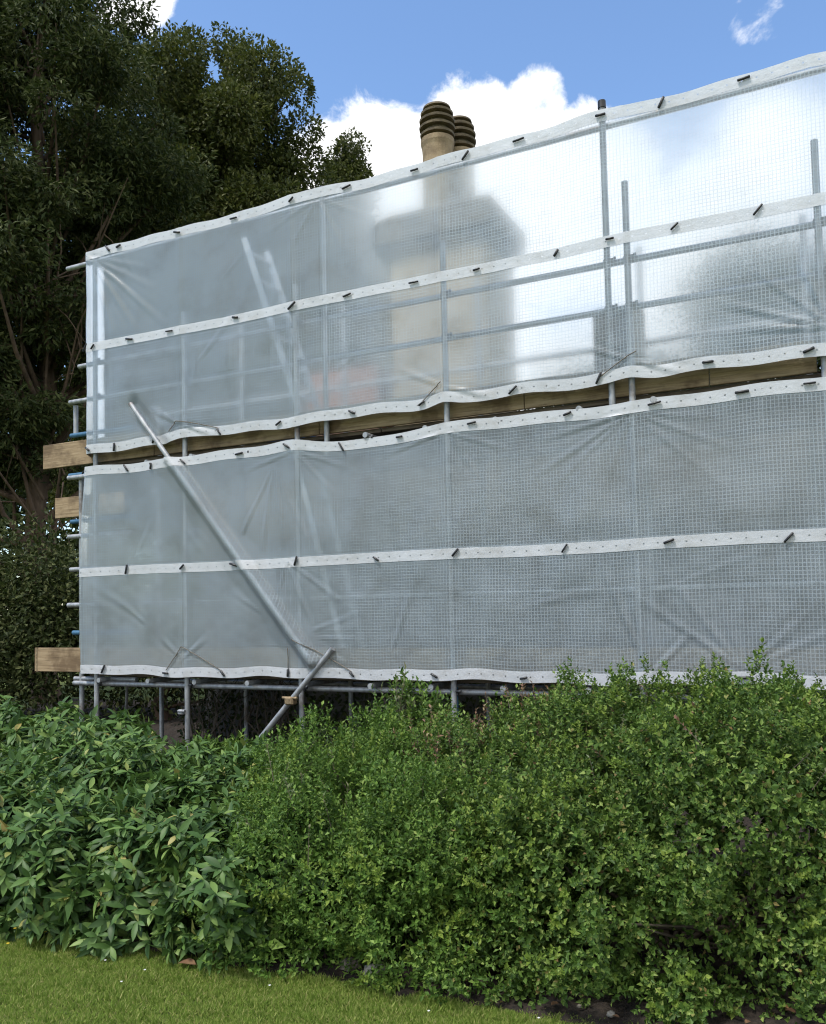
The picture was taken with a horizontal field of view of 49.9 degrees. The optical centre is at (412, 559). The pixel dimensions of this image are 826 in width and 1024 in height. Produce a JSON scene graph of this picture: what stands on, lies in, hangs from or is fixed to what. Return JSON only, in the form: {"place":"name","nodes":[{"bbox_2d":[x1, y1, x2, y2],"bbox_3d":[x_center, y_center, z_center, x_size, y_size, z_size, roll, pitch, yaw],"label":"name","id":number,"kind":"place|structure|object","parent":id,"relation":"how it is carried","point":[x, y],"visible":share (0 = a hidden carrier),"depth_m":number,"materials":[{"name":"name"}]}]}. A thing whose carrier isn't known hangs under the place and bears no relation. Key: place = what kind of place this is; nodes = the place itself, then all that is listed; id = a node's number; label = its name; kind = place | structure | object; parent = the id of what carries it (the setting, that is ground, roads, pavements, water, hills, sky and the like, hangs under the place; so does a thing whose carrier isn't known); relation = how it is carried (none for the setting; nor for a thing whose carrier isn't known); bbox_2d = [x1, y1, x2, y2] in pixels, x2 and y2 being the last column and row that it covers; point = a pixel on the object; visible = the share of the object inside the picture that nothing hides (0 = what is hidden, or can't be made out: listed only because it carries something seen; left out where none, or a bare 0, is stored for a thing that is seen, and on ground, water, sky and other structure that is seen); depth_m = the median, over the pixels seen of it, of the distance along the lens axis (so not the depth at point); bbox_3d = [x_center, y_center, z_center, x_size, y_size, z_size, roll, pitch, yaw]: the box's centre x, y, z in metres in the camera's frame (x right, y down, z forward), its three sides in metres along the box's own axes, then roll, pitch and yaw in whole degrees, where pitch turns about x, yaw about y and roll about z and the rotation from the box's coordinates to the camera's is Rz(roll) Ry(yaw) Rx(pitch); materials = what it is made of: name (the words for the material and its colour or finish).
{"place":"outdoors","nodes":[
{"label":"outdoors","id":0,"kind":"place"},
{"bbox_2d":[0,619,498,1023],"bbox_3d":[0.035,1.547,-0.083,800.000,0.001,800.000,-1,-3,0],"label":"ground","id":1,"kind":"structure","parent":0,"point":[108,688],"depth_m":3.67,"materials":[{"name":"green plant"}]},
{"bbox_2d":[0,348,82,650],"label":"woodland","id":2,"kind":"object","parent":1,"relation":"on","point":[7,507],"visible":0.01,"depth_m":36.70,"materials":[{"name":"green plant"}]},
{"bbox_2d":[0,504,103,723],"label":"holly bush","id":3,"kind":"object","parent":1,"relation":"on","point":[16,666],"visible":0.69,"depth_m":12.46,"materials":[{"name":"green plant"}]},
{"bbox_2d":[0,0,223,704],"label":"yew tree","id":4,"kind":"object","parent":1,"relation":"on","point":[74,57],"visible":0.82,"depth_m":15.20,"materials":[{"name":"green plant"}]},
{"bbox_2d":[9,19,339,534],"bbox_3d":[-5.486,-5.441,22.279,10.489,16.637,6.525,-2,-3,11],"label":"evergreen oak","id":5,"kind":"object","parent":1,"relation":"on","point":[233,115],"visible":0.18,"depth_m":21.04,"materials":[{"name":"green plant"}]},
{"bbox_2d":[0,932,646,1023],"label":"lawn grass","id":6,"kind":"structure","parent":1,"relation":"on","point":[64,978],"depth_m":3.54,"materials":[{"name":"green plant"}]},
{"bbox_2d":[179,958,195,964],"bbox_3d":[-0.979,1.743,3.843,0.065,0.016,0.065,1,-4,-34],"label":"dead leaf","id":7,"kind":"object","parent":6,"relation":"on","point":[188,961],"visible":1,"depth_m":3.85,"materials":[{"name":"brown plant"}]},
{"bbox_2d":[315,126,376,186],"bbox_3d":[-1.930,-4.856,26.428,5.318,15.757,3.976,-1,-3,0],"label":"young oak","id":8,"kind":"object","parent":1,"relation":"on","point":[348,166],"visible":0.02,"depth_m":26.17,"materials":[{"name":"green plant"}]},
{"bbox_2d":[1,699,825,1023],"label":"soil bed","id":9,"kind":"object","parent":1,"relation":"on","point":[597,1009],"visible":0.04,"depth_m":3.58,"materials":[{"name":"brown soil"}]},
{"bbox_2d":[0,694,189,824],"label":"laurel shrub","id":10,"kind":"object","parent":9,"relation":"on","point":[18,726],"visible":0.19,"depth_m":6.80,"materials":[{"name":"green plant"}]},
{"bbox_2d":[0,568,203,721],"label":"holly bush","id":11,"kind":"object","parent":9,"relation":"on","point":[154,709],"visible":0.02,"depth_m":12.55,"materials":[{"name":"green plant"}]},
{"bbox_2d":[0,721,336,975],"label":"laurel shrub","id":12,"kind":"object","parent":9,"relation":"on","point":[142,850],"visible":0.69,"depth_m":4.19,"materials":[{"name":"green plant"}]},
{"bbox_2d":[179,727,264,765],"bbox_3d":[-1.707,1.779,7.777,0.878,0.633,0.827,-1,-3,0],"label":"leafy plant","id":13,"kind":"object","parent":9,"relation":"on","point":[221,744],"visible":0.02,"depth_m":7.73,"materials":[{"name":"green plant"}]},
{"bbox_2d":[208,730,274,760],"bbox_3d":[-1.259,1.650,6.584,0.788,0.720,0.772,-1,-3,-11],"label":"leafy plant","id":14,"kind":"object","parent":9,"relation":"on","point":[232,741],"visible":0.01,"depth_m":6.82,"materials":[{"name":"green plant"}]},
{"bbox_2d":[340,957,361,971],"bbox_3d":[-0.261,1.720,3.773,0.088,0.059,0.077,1,-4,-35],"label":"stone","id":15,"kind":"object","parent":9,"relation":"on","point":[345,963],"visible":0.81,"depth_m":3.75,"materials":[{"name":"grey stone"}]},
{"bbox_2d":[362,964,385,977],"bbox_3d":[-0.164,1.712,3.691,0.094,0.062,0.063,0,-3,-23],"label":"stone","id":16,"kind":"object","parent":9,"relation":"on","point":[366,968],"visible":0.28,"depth_m":3.68,"materials":[{"name":"grey stone"}]},
{"bbox_2d":[178,687,590,1009],"bbox_3d":[-0.141,1.278,4.497,2.009,1.159,2.319,-1,-3,0],"label":"privet shrub","id":17,"kind":"object","parent":9,"relation":"on","point":[379,874],"visible":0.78,"depth_m":3.80,"materials":[{"name":"green plant"}]},
{"bbox_2d":[365,662,445,819],"bbox_3d":[-0.014,1.236,5.398,0.669,1.236,0.654,-1,-3,0],"label":"sapling","id":18,"kind":"object","parent":9,"relation":"on","point":[413,698],"visible":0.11,"depth_m":5.49,"materials":[{"name":"green plant"}]},
{"bbox_2d":[174,678,651,752],"bbox_3d":[-0.209,1.521,8.675,5.497,1.098,0.672,-3,-3,26],"label":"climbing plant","id":19,"kind":"object","parent":9,"relation":"on","point":[216,711],"visible":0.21,"depth_m":9.36,"materials":[{"name":"green plant"}]},
{"bbox_2d":[35,99,825,770],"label":"scaffold","id":20,"kind":"object","parent":9,"relation":"on","point":[63,455],"visible":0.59,"depth_m":7.89,"materials":[{"name":"metal"}]},
{"bbox_2d":[90,674,386,680],"bbox_3d":[-1.723,1.097,8.426,3.450,0.037,0.224,-3,-3,26],"label":"deck board","id":21,"kind":"object","parent":20,"relation":"on","point":[249,677],"visible":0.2,"depth_m":8.14,"materials":[{"name":"brown wood"}]},
{"bbox_2d":[92,428,388,465],"bbox_3d":[-1.750,-1.044,8.529,3.400,0.037,0.224,-3,-3,26],"label":"deck board","id":22,"kind":"object","parent":20,"relation":"on","point":[354,435],"visible":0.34,"depth_m":8.17,"materials":[{"name":"brown wood"}]},
{"bbox_2d":[77,377,825,689],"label":"scaffold sheet","id":23,"kind":"object","parent":20,"relation":"attached to","point":[682,533],"visible":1,"depth_m":7.00,"materials":[{"name":"white plastic"}]},
{"bbox_2d":[82,51,825,456],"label":"scaffold sheet","id":24,"kind":"object","parent":20,"relation":"attached to","point":[666,235],"visible":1,"depth_m":7.06,"materials":[{"name":"white plastic"}]},
{"bbox_2d":[387,679,763,686],"bbox_3d":[1.571,0.934,6.793,3.890,0.037,0.224,-3,-3,26],"label":"deck board","id":25,"kind":"object","parent":20,"relation":"on","point":[475,681],"visible":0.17,"depth_m":7.17,"materials":[{"name":"brown wood"}]},
{"bbox_2d":[382,373,820,434],"bbox_3d":[1.522,-1.205,6.908,3.890,0.037,0.224,-3,-3,26],"label":"deck board","id":26,"kind":"object","parent":20,"relation":"on","point":[397,429],"visible":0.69,"depth_m":6.87,"materials":[{"name":"brown wood"}]},
{"bbox_2d":[383,677,634,897],"bbox_3d":[0.537,1.262,4.841,1.582,1.179,1.363,-1,-3,0],"label":"pieris shrub","id":27,"kind":"object","parent":9,"relation":"on","point":[483,740],"visible":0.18,"depth_m":4.71,"materials":[{"name":"green plant"}]},
{"bbox_2d":[392,637,825,1023],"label":"hedge","id":28,"kind":"object","parent":9,"relation":"on","point":[775,770],"visible":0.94,"depth_m":3.48,"materials":[{"name":"green plant"}]},
{"bbox_2d":[606,1010,614,1017],"bbox_3d":[0.733,1.682,3.285,0.033,0.025,0.029,-1,-3,0],"label":"pebble","id":29,"kind":"object","parent":9,"relation":"on","point":[610,1013],"visible":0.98,"depth_m":3.28,"materials":[{"name":"grey stone"}]},
{"bbox_2d":[206,101,820,763],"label":"stone house","id":30,"kind":"structure","parent":1,"relation":"on","point":[444,129],"depth_m":9.40,"materials":[{"name":"stone"}]},
{"bbox_2d":[519,374,709,410],"bbox_3d":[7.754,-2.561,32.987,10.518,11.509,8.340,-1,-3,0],"label":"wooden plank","id":31,"kind":"object","parent":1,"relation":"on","point":[592,401],"depth_m":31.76,"materials":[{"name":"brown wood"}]},
{"bbox_2d":[679,356,820,390],"bbox_3d":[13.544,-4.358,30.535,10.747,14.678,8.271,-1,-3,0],"label":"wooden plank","id":32,"kind":"object","parent":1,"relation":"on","point":[818,364],"depth_m":29.14,"materials":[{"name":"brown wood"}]},
{"bbox_2d":[0,0,825,609],"label":"sky","id":33,"kind":"structure","parent":0,"point":[510,67],"materials":[{"name":"blue"}]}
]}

